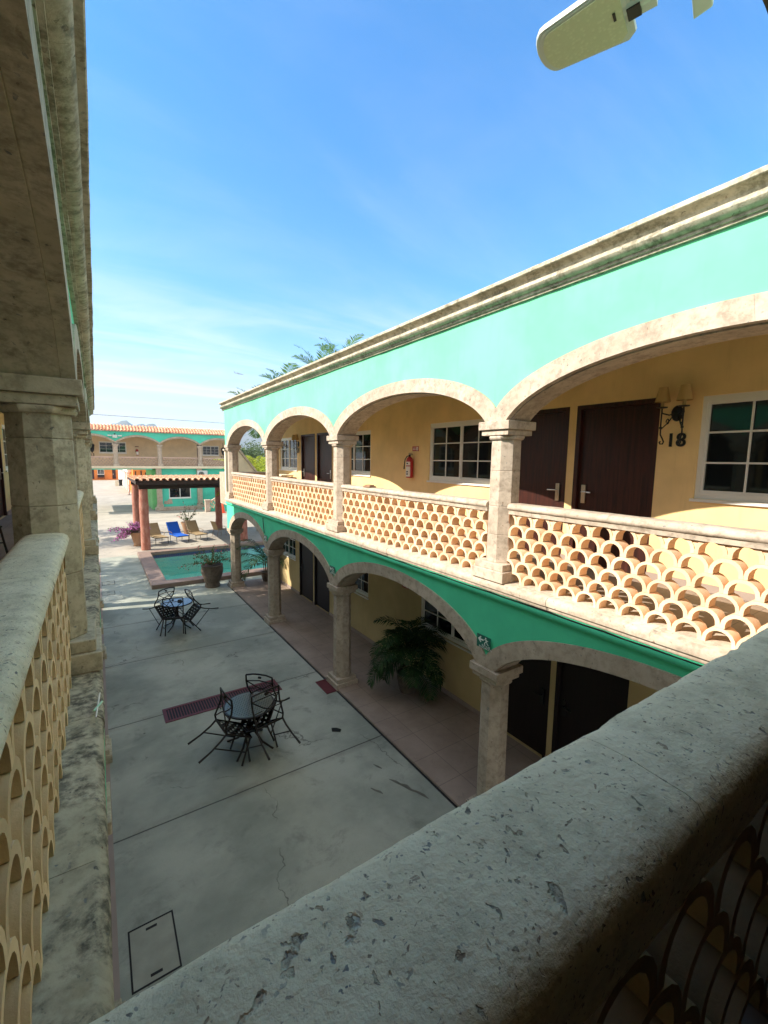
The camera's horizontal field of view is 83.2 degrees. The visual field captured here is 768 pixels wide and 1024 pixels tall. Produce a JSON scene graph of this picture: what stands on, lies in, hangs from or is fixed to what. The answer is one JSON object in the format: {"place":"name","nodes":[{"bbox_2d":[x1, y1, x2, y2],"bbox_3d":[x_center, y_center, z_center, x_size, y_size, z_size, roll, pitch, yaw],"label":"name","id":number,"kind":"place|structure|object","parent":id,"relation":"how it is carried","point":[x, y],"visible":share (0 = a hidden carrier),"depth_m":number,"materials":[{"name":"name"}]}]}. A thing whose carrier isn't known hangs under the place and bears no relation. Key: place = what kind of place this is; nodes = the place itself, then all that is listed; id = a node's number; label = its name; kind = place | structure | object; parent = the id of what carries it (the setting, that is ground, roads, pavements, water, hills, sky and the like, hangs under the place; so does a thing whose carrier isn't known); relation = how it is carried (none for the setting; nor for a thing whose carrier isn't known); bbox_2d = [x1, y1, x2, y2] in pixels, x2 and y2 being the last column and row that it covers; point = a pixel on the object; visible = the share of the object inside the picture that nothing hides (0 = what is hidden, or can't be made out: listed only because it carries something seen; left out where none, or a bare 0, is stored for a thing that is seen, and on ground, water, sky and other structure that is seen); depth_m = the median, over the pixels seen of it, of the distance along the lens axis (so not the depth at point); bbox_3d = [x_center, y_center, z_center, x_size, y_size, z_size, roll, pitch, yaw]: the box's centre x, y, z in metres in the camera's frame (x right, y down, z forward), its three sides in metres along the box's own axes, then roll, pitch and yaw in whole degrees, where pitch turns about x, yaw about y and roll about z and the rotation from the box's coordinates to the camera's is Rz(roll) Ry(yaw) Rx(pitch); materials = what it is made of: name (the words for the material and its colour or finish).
{"place":"outdoors","nodes":[
{"label":"outdoors","id":0,"kind":"place"},
{"bbox_2d":[92,465,117,479],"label":"orange building","id":1,"kind":"structure","parent":0,"point":[110,474],"depth_m":90.56,"materials":[{"name":"paint"}]},
{"bbox_2d":[97,470,104,474],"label":"window","id":2,"kind":"structure","parent":1,"relation":"in","point":[99,472],"depth_m":90.13,"materials":[{"name":"white metal"}]},
{"bbox_2d":[112,470,115,478],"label":"door","id":3,"kind":"structure","parent":1,"relation":"in","point":[113,471],"depth_m":91.50,"materials":[{"name":"brown wood"}]},
{"bbox_2d":[107,420,157,432],"bbox_3d":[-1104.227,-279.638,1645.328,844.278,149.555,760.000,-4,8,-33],"label":"mountains","id":4,"kind":"structure","parent":0,"point":[124,422],"depth_m":1679.35,"materials":[{"name":"white"}]},
{"bbox_2d":[129,470,145,492],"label":"orange building","id":5,"kind":"structure","parent":0,"point":[137,472],"depth_m":58.37,"materials":[{"name":"paint"}]},
{"bbox_2d":[94,414,215,422],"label":"overhead wire","id":6,"kind":"object","parent":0,"point":[153,418],"visible":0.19,"depth_m":52.72,"materials":[{"name":"black metal"}]},
{"bbox_2d":[90,423,224,510],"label":"hotel building","id":7,"kind":"structure","parent":0,"point":[172,451],"depth_m":40.02,"materials":[{"name":"beige paint"}]},
{"bbox_2d":[99,441,126,453],"bbox_3d":[-24.282,-5.764,38.715,2.140,1.055,0.130,-4,8,-33],"label":"window","id":8,"kind":"structure","parent":7,"relation":"in","point":[104,446],"depth_m":38.63,"materials":[{"name":"white metal"}]},
{"bbox_2d":[169,488,190,498],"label":"window","id":9,"kind":"structure","parent":7,"relation":"in","point":[183,492],"depth_m":40.63,"materials":[{"name":"white metal"}]},
{"bbox_2d":[197,470,207,474],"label":"air conditioner","id":10,"kind":"object","parent":7,"relation":"attached to","point":[203,472],"visible":0.66,"depth_m":41.14,"materials":[{"name":"white paint"}]},
{"bbox_2d":[202,446,218,455],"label":"window","id":11,"kind":"structure","parent":7,"relation":"in","point":[206,450],"depth_m":43.30,"materials":[{"name":"white metal"}]},
{"bbox_2d":[240,428,263,458],"bbox_3d":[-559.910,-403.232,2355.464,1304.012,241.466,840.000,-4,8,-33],"label":"mountains","id":12,"kind":"structure","parent":0,"point":[246,436],"depth_m":2073.27,"materials":[{"name":"white"}]},
{"bbox_2d":[100,555,455,1001],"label":"courtyard","id":13,"kind":"structure","parent":0,"point":[214,849],"depth_m":6.47,"materials":[{"name":"concrete"}]},
{"bbox_2d":[102,591,114,595],"bbox_3d":[-9.735,2.880,15.273,0.400,0.008,0.500,-4,8,-33],"label":"access cover","id":14,"kind":"object","parent":13,"relation":"on","point":[108,593],"visible":1,"depth_m":15.28,"materials":[{"name":"concrete"}]},
{"bbox_2d":[102,580,114,585],"bbox_3d":[-10.537,2.720,16.530,0.420,0.008,0.600,-4,8,-33],"label":"access cover","id":15,"kind":"object","parent":13,"relation":"on","point":[108,583],"visible":1,"depth_m":16.49,"materials":[{"name":"concrete"}]},
{"bbox_2d":[128,909,181,994],"bbox_3d":[-2.262,4.296,4.253,0.415,0.008,0.620,-4,8,-33],"label":"access cover","id":16,"kind":"object","parent":13,"relation":"on","point":[154,953],"visible":1,"depth_m":4.23,"materials":[{"name":"concrete"}]},
{"bbox_2d":[142,587,175,629],"bbox_3d":[-6.184,2.687,12.212,0.770,0.952,0.574,50,25,14],"label":"patio chair","id":17,"kind":"object","parent":13,"relation":"on","point":[169,615],"visible":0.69,"depth_m":12.13,"materials":[{"name":"metal"}]},
{"bbox_2d":[160,597,185,635],"bbox_3d":[-5.600,2.795,11.526,0.574,0.952,0.770,-2,-16,-20],"label":"patio chair","id":18,"kind":"object","parent":13,"relation":"on","point":[174,618],"visible":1,"depth_m":11.40,"materials":[{"name":"metal"}]},
{"bbox_2d":[160,598,192,632],"bbox_3d":[-5.879,2.926,12.303,0.830,0.750,0.830,-4,8,-33],"label":"patio table","id":19,"kind":"object","parent":13,"relation":"on","point":[187,601],"visible":0.75,"depth_m":12.23,"materials":[{"name":"glass"}]},
{"bbox_2d":[184,589,218,630],"bbox_3d":[-5.349,2.710,12.137,0.574,0.770,0.952,7,-35,44],"label":"patio chair","id":20,"kind":"object","parent":13,"relation":"on","point":[196,609],"visible":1,"depth_m":12.12,"materials":[{"name":"metal"}]},
{"bbox_2d":[137,540,266,589],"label":"swimming pool","id":21,"kind":"structure","parent":13,"relation":"in","point":[161,569],"depth_m":21.90,"materials":[{"name":"liquid"}]},
{"bbox_2d":[201,562,222,587],"bbox_3d":[-6.448,2.385,16.240,0.786,0.845,0.787,-4,8,-33],"label":"planter pot","id":22,"kind":"object","parent":13,"relation":"on","point":[212,574],"visible":0.93,"depth_m":16.00,"materials":[{"name":"ceramic"}]},
{"bbox_2d":[178,545,230,569],"bbox_3d":[-6.558,1.616,16.081,1.563,0.861,1.822,3,7,18],"label":"flowering shrub","id":23,"kind":"object","parent":22,"relation":"in","point":[209,562],"visible":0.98,"depth_m":16.21,"materials":[{"name":"green plant"}]},
{"bbox_2d":[187,687,251,765],"bbox_3d":[-2.454,3.382,6.849,0.770,0.952,0.574,32,-15,-38],"label":"patio chair","id":24,"kind":"object","parent":13,"relation":"on","point":[228,728],"visible":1,"depth_m":6.82,"materials":[{"name":"metal"}]},
{"bbox_2d":[162,679,281,722],"bbox_3d":[-3.189,3.752,8.667,2.200,0.012,0.500,-4,8,-33],"label":"drain grate","id":25,"kind":"object","parent":13,"relation":"on","point":[184,710],"visible":0.66,"depth_m":8.44,"materials":[{"name":"metal"}]},
{"bbox_2d":[223,691,274,761],"bbox_3d":[-2.255,3.577,7.260,0.830,0.750,0.830,-4,8,-33],"label":"patio table","id":26,"kind":"object","parent":13,"relation":"on","point":[242,709],"visible":0.69,"depth_m":7.19,"materials":[{"name":"metal"}]},
{"bbox_2d":[241,673,289,740],"bbox_3d":[-2.118,3.312,7.411,0.574,0.952,0.770,2,43,11],"label":"patio chair","id":27,"kind":"object","parent":13,"relation":"on","point":[268,716],"visible":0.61,"depth_m":7.32,"materials":[{"name":"metal"}]},
{"bbox_2d":[244,685,300,761],"bbox_3d":[-1.898,3.376,6.936,0.574,0.952,0.770,-6,-21,-45],"label":"patio chair","id":28,"kind":"object","parent":13,"relation":"on","point":[261,726],"visible":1,"depth_m":6.87,"materials":[{"name":"metal"}]},
{"bbox_2d":[315,679,336,693],"bbox_3d":[-1.232,3.712,9.206,0.240,0.016,0.560,-4,8,-33],"label":"drain cover","id":29,"kind":"object","parent":13,"relation":"on","point":[325,686],"visible":1,"depth_m":9.20,"materials":[{"name":"red paint"}]},
{"bbox_2d":[389,779,428,798],"bbox_3d":[0.371,4.075,6.390,0.673,0.001,0.074,5,8,34],"label":"water stain","id":30,"kind":"object","parent":13,"relation":"on","point":[409,788],"visible":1,"depth_m":6.38,"materials":[{"name":"concrete"}]},
{"bbox_2d":[93,480,540,757],"bbox_3d":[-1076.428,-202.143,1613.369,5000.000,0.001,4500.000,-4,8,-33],"label":"ground","id":31,"kind":"structure","parent":0,"point":[114,502],"depth_m":31.07,"materials":[{"name":"beige concrete"}]},
{"bbox_2d":[0,0,125,1023],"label":"hotel wing","id":32,"kind":"structure","parent":31,"relation":"on","point":[56,965],"depth_m":1.75,"materials":[{"name":"beige stone"}]},
{"bbox_2d":[0,439,6,517],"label":"door","id":33,"kind":"structure","parent":32,"relation":"in","point":[3,508],"depth_m":10.35,"materials":[{"name":"brown wood"}]},
{"bbox_2d":[0,525,7,553],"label":"patio chair","id":34,"kind":"object","parent":32,"relation":"on","point":[3,540],"visible":0.86,"depth_m":6.17,"materials":[{"name":"metal"}]},
{"bbox_2d":[2,425,7,471],"bbox_3d":[-9.830,-1.653,11.285,0.130,1.175,1.690,-4,8,-33],"label":"window","id":35,"kind":"structure","parent":32,"relation":"in","point":[3,426],"depth_m":11.11,"materials":[{"name":"white metal"}]},
{"bbox_2d":[95,692,100,717],"bbox_3d":[-1.641,1.105,2.480,0.008,0.009,0.281,-3,8,-29],"label":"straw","id":36,"kind":"object","parent":32,"relation":"on","point":[97,704],"visible":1,"depth_m":2.48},
{"bbox_2d":[99,559,120,1001],"bbox_3d":[-6.062,3.635,9.358,0.069,0.010,26.600,-4,8,-33],"label":"gutter","id":37,"kind":"object","parent":31,"relation":"on","point":[116,974],"visible":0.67,"depth_m":4.87,"materials":[{"name":"grey metal"}]},
{"bbox_2d":[118,470,130,491],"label":"colonnade","id":38,"kind":"object","parent":31,"relation":"on","point":[122,474],"visible":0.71,"depth_m":66.79,"materials":[{"name":"white paint"}]},
{"bbox_2d":[130,531,140,545],"bbox_3d":[-13.441,1.460,23.560,0.680,0.760,0.680,-4,8,-33],"label":"planter pot","id":39,"kind":"object","parent":31,"relation":"on","point":[136,537],"visible":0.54,"depth_m":23.37,"materials":[{"name":"brown ceramic"}]},
{"bbox_2d":[106,521,150,541],"bbox_3d":[-13.742,0.981,23.236,2.001,0.996,1.330,-6,9,-44],"label":"bougainvillea","id":40,"kind":"object","parent":39,"relation":"in","point":[126,532],"visible":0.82,"depth_m":23.08,"materials":[{"name":"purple plant"}]},
{"bbox_2d":[149,523,168,542],"bbox_3d":[-12.849,1.218,24.478,1.595,1.043,0.763,7,9,42],"label":"sun lounger","id":41,"kind":"object","parent":31,"relation":"on","point":[155,533],"visible":0.88,"depth_m":24.75,"materials":[{"name":"beige fabric"}]},
{"bbox_2d":[166,521,188,541],"bbox_3d":[-11.965,1.158,25.060,1.595,1.048,0.763,7,9,42],"label":"sun lounger","id":42,"kind":"object","parent":31,"relation":"on","point":[174,529],"visible":1,"depth_m":25.25,"materials":[{"name":"blue metal"}]},
{"bbox_2d":[181,521,188,533],"bbox_3d":[-12.513,1.000,27.566,0.800,0.750,0.800,-4,8,-33],"label":"planter pot","id":43,"kind":"object","parent":31,"relation":"on","point":[183,524],"visible":0.35,"depth_m":27.31,"materials":[{"name":"brown ceramic"}]},
{"bbox_2d":[176,494,196,520],"bbox_3d":[-12.366,-0.365,27.568,1.780,2.038,1.059,-4,8,-33],"label":"flowering shrub","id":44,"kind":"object","parent":43,"relation":"in","point":[186,518],"visible":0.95,"depth_m":27.52,"materials":[{"name":"green plant"}]},
{"bbox_2d":[127,474,247,550],"bbox_3d":[-11.208,-0.385,26.654,7.577,3.771,7.105,-4,8,-33],"label":"pergola","id":45,"kind":"object","parent":31,"relation":"on","point":[141,485],"visible":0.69,"depth_m":23.14,"materials":[{"name":"wood"}]},
{"bbox_2d":[185,520,207,539],"bbox_3d":[-11.162,1.094,25.709,1.595,1.043,0.763,7,9,42],"label":"sun lounger","id":46,"kind":"object","parent":31,"relation":"on","point":[192,527],"visible":1,"depth_m":25.93,"materials":[{"name":"beige metal"}]},
{"bbox_2d":[203,498,226,511],"bbox_3d":[-14.791,-1.849,40.733,4.500,3.228,2.700,-4,8,-33],"label":"stairway","id":47,"kind":"object","parent":31,"relation":"on","point":[209,507],"visible":0.13,"depth_m":38.99,"materials":[{"name":"blue paint"}]},
{"bbox_2d":[210,521,225,535],"bbox_3d":[-10.284,1.010,26.843,0.584,0.968,0.755,6,8,36],"label":"sling chair","id":48,"kind":"object","parent":31,"relation":"on","point":[214,526],"visible":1,"depth_m":26.65,"materials":[{"name":"beige fabric"}]},
{"bbox_2d":[220,449,257,504],"bbox_3d":[-6.369,-1.571,19.246,1.700,2.390,1.400,-4,8,-33],"label":"exterior stair","id":49,"kind":"object","parent":31,"relation":"on","point":[245,464],"visible":0.18,"depth_m":18.64,"materials":[{"name":"beige paint"}]},
{"bbox_2d":[212,455,265,495],"bbox_3d":[-8.741,-2.372,30.171,6.282,4.059,5.682,-1,7,-12],"label":"areca palm","id":50,"kind":"object","parent":31,"relation":"on","point":[258,468],"visible":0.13,"depth_m":29.49,"materials":[{"name":"green plant"}]},
{"bbox_2d":[222,384,265,457],"bbox_3d":[-7.077,-2.616,24.462,3.760,8.842,4.022,-4,8,-33],"label":"palm tree","id":51,"kind":"object","parent":31,"relation":"on","point":[257,434],"visible":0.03,"depth_m":25.02,"materials":[{"name":"green plant"}]},
{"bbox_2d":[240,444,265,471],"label":"broadleaf tree","id":52,"kind":"object","parent":31,"relation":"on","point":[261,453],"visible":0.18,"depth_m":59.67,"materials":[{"name":"green plant"}]},
{"bbox_2d":[241,438,265,470],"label":"broadleaf tree","id":53,"kind":"object","parent":31,"relation":"on","point":[255,445],"visible":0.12,"depth_m":63.77,"materials":[{"name":"green plant"}]},
{"bbox_2d":[259,363,299,379],"bbox_3d":[-5.791,-3.422,25.772,3.514,10.136,3.421,-4,8,-33],"label":"palm tree","id":54,"kind":"object","parent":31,"relation":"on","point":[295,365],"visible":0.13,"depth_m":24.36,"materials":[{"name":"green plant"}]},
{"bbox_2d":[291,343,334,368],"bbox_3d":[-3.966,-4.196,26.079,3.769,11.650,3.912,-4,8,-33],"label":"palm tree","id":55,"kind":"object","parent":31,"relation":"on","point":[320,354],"visible":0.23,"depth_m":24.83,"materials":[{"name":"green plant"}]},
{"bbox_2d":[314,333,363,360],"bbox_3d":[-2.632,-4.666,26.837,4.102,12.440,4.470,-4,8,-33],"label":"palm tree","id":56,"kind":"object","parent":31,"relation":"on","point":[354,340],"visible":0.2,"depth_m":25.53,"materials":[{"name":"green plant"}]},
{"bbox_2d":[232,589,457,807],"bbox_3d":[-0.669,3.805,8.566,0.036,0.010,19.300,-4,8,-33],"label":"gutter","id":57,"kind":"object","parent":31,"relation":"on","point":[411,763],"visible":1,"depth_m":7.82,"materials":[{"name":"black metal"}]},
{"bbox_2d":[218,164,767,801],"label":"hotel wing","id":58,"kind":"structure","parent":31,"relation":"on","point":[526,414],"depth_m":5.32,"materials":[{"name":"mint green plaster"},{"name":"pale yellow plaster"},{"name":"stone"}]},
{"bbox_2d":[279,437,297,470],"bbox_3d":[-3.402,-2.071,15.522,0.130,1.175,1.690,-4,8,-33],"label":"window","id":59,"kind":"structure","parent":58,"relation":"in","point":[288,459],"depth_m":15.58,"materials":[{"name":"white metal"}]},
{"bbox_2d":[283,538,295,560],"bbox_3d":[-3.539,1.138,16.047,0.130,1.055,1.550,-4,8,-33],"label":"window","id":60,"kind":"structure","parent":58,"relation":"in","point":[289,546],"depth_m":15.97,"materials":[{"name":"white metal"}]},
{"bbox_2d":[291,435,298,454],"bbox_3d":[-2.986,-2.274,14.618,0.207,0.667,0.392,-4,8,-33],"label":"wall sconce","id":61,"kind":"object","parent":58,"relation":"attached to","point":[295,437],"depth_m":14.53,"materials":[{"name":"black metal"}]},
{"bbox_2d":[299,542,312,602],"bbox_3d":[-2.623,1.913,14.733,0.131,2.159,1.140,-4,8,-33],"label":"door","id":62,"kind":"structure","parent":58,"relation":"in","point":[305,555],"depth_m":14.86,"materials":[{"name":"brown wood"}]},
{"bbox_2d":[301,434,314,479],"bbox_3d":[-2.457,-1.397,14.153,0.131,2.255,1.100,-4,8,-33],"label":"door","id":63,"kind":"structure","parent":58,"relation":"in","point":[308,440],"depth_m":14.19,"materials":[{"name":"brown wood"}]},
{"bbox_2d":[314,555,329,611],"bbox_3d":[-1.947,2.043,13.720,0.131,2.159,1.110,-4,8,-33],"label":"door","id":64,"kind":"structure","parent":58,"relation":"in","point":[321,592],"depth_m":13.90,"materials":[{"name":"brown wood"}]},
{"bbox_2d":[317,432,331,481],"bbox_3d":[-1.789,-1.269,13.152,0.131,2.255,1.040,-4,8,-33],"label":"door","id":65,"kind":"structure","parent":58,"relation":"in","point":[324,449],"depth_m":13.20,"materials":[{"name":"brown wood"}]},
{"bbox_2d":[330,565,334,574],"bbox_3d":[-1.071,1.211,8.976,0.008,0.170,0.256,-4,8,-33],"label":"evacuation sign","id":66,"kind":"object","parent":58,"relation":"attached to","point":[332,569],"visible":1,"depth_m":8.97,"materials":[{"name":"green plastic"}]},
{"bbox_2d":[351,430,370,476],"bbox_3d":[-0.810,-1.568,11.639,0.130,1.165,1.880,-4,8,-33],"label":"window","id":67,"kind":"structure","parent":58,"relation":"in","point":[361,451],"depth_m":11.32,"materials":[{"name":"white metal"}]},
{"bbox_2d":[354,573,368,599],"bbox_3d":[-0.854,1.669,12.025,0.130,1.085,1.780,-4,8,-33],"label":"window","id":68,"kind":"structure","parent":58,"relation":"in","point":[362,582],"depth_m":11.64,"materials":[{"name":"white metal"}]},
{"bbox_2d":[403,453,412,477],"bbox_3d":[0.516,-1.013,9.414,0.156,0.537,0.260,-12,14,-61],"label":"fire extinguisher","id":69,"kind":"object","parent":58,"relation":"attached to","point":[409,466],"visible":1,"depth_m":9.34,"materials":[{"name":"red paint"}]},
{"bbox_2d":[412,446,418,450],"bbox_3d":[0.681,-1.364,9.323,0.010,0.100,0.220,-4,8,-33],"label":"extinguisher sign","id":70,"kind":"object","parent":58,"relation":"attached to","point":[415,448],"visible":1,"depth_m":9.32,"materials":[{"name":"red paint"}]},
{"bbox_2d":[89,0,767,1023],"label":"gallery bridge","id":71,"kind":"structure","parent":58,"relation":"attached to","point":[615,870],"depth_m":0.55,"materials":[{"name":"stone"}]},
{"bbox_2d":[536,0,713,70],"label":"led street lamp","id":72,"kind":"object","parent":71,"relation":"attached to","point":[577,31],"visible":1,"depth_m":1.92,"materials":[{"name":"beige metal"}]},
{"bbox_2d":[421,598,471,654],"bbox_3d":[1.382,2.099,8.675,0.130,1.085,2.040,-4,8,-33],"label":"window","id":73,"kind":"structure","parent":58,"relation":"in","point":[428,611],"depth_m":9.01,"materials":[{"name":"white metal"}]},
{"bbox_2d":[427,419,491,486],"bbox_3d":[1.464,-1.126,8.232,0.130,1.195,1.860,-4,8,-33],"label":"window","id":74,"kind":"structure","parent":58,"relation":"in","point":[459,452],"depth_m":8.26,"materials":[{"name":"white metal"}]},
{"bbox_2d":[228,502,701,666],"bbox_3d":[-0.857,0.575,8.570,0.016,0.037,18.000,-4,8,-33],"label":"cable","id":75,"kind":"object","parent":58,"relation":"attached to","point":[651,648],"visible":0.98,"depth_m":4.83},
{"bbox_2d":[477,633,491,651],"bbox_3d":[1.270,1.651,5.468,0.008,0.170,0.256,-4,8,-33],"label":"evacuation sign","id":76,"kind":"object","parent":58,"relation":"attached to","point":[483,642],"visible":1,"depth_m":5.47,"materials":[{"name":"green plastic"}]},
{"bbox_2d":[507,659,550,757],"bbox_3d":[2.361,2.872,7.264,0.131,2.159,1.000,-4,8,-33],"label":"door","id":77,"kind":"structure","parent":58,"relation":"in","point":[528,699],"depth_m":7.19,"materials":[{"name":"brown wood"}]},
{"bbox_2d":[518,407,569,555],"bbox_3d":[2.415,-0.461,6.854,0.131,2.255,1.070,-4,8,-33],"label":"door","id":78,"kind":"structure","parent":58,"relation":"in","point":[543,462],"depth_m":6.70,"materials":[{"name":"brown wood"}]},
{"bbox_2d":[551,661,629,752],"bbox_3d":[2.991,2.993,6.321,0.131,2.159,1.080,-4,8,-33],"label":"door","id":79,"kind":"structure","parent":58,"relation":"in","point":[586,699],"depth_m":6.41,"materials":[{"name":"brown wood"}]},
{"bbox_2d":[569,398,660,573],"bbox_3d":[3.080,-0.333,5.858,0.131,2.255,1.100,-4,8,-33],"label":"door","id":80,"kind":"structure","parent":58,"relation":"in","point":[616,442],"depth_m":5.80,"materials":[{"name":"brown wood"}]},
{"bbox_2d":[655,384,692,444],"bbox_3d":[3.385,-1.129,5.065,0.207,0.667,0.392,-4,8,-33],"label":"wall sconce","id":81,"kind":"object","parent":58,"relation":"attached to","point":[684,396],"depth_m":5.06,"materials":[{"name":"black metal"}]},
{"bbox_2d":[669,433,685,446],"bbox_3d":[3.476,-0.855,5.120,0.012,0.162,0.177,-4,8,-33],"label":"room number","id":82,"kind":"object","parent":58,"relation":"attached to","point":[677,437],"visible":0.76,"depth_m":5.10,"materials":[{"name":"black metal"}]},
{"bbox_2d":[689,390,767,506],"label":"window","id":83,"kind":"structure","parent":58,"relation":"in","point":[732,465],"depth_m":4.72,"materials":[{"name":"white metal"}]},
{"bbox_2d":[332,728,340,731],"bbox_3d":[-0.857,3.896,7.735,0.182,0.005,0.112,1,7,3],"label":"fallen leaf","id":84,"kind":"object","parent":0,"point":[336,730],"visible":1,"depth_m":7.71,"materials":[{"name":"plant"}]},
{"bbox_2d":[232,579,541,806],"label":"walkway","id":85,"kind":"structure","parent":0,"point":[436,741],"depth_m":8.31,"materials":[{"name":"stone"}]},
{"bbox_2d":[229,539,286,581],"bbox_3d":[-4.746,1.794,16.899,2.363,1.455,2.232,0,7,-4],"label":"areca palm","id":86,"kind":"object","parent":85,"relation":"on","point":[263,555],"visible":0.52,"depth_m":16.57,"materials":[{"name":"green plant"}]},
{"bbox_2d":[261,570,267,580],"bbox_3d":[-4.634,2.518,16.999,0.400,0.370,0.400,-4,8,-33],"label":"planter pot","id":87,"kind":"object","parent":85,"relation":"on","point":[264,575],"visible":0.64,"depth_m":16.86,"materials":[{"name":"ceramic"}]},
{"bbox_2d":[396,666,419,694],"bbox_3d":[0.504,3.520,9.010,0.510,0.410,0.510,-4,8,-33],"label":"planter pot","id":88,"kind":"object","parent":85,"relation":"on","point":[403,689],"visible":0.45,"depth_m":8.85,"materials":[{"name":"ceramic"}]},
{"bbox_2d":[366,616,448,702],"bbox_3d":[0.532,2.892,8.918,1.689,1.402,1.816,3,7,20],"label":"areca palm","id":89,"kind":"object","parent":88,"relation":"in","point":[415,638],"visible":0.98,"depth_m":8.55,"materials":[{"name":"green plant"}]},
{"bbox_2d":[85,0,767,434],"label":"sky","id":90,"kind":"structure","parent":0,"point":[267,177],"materials":[{"name":"blue"}]}
]}

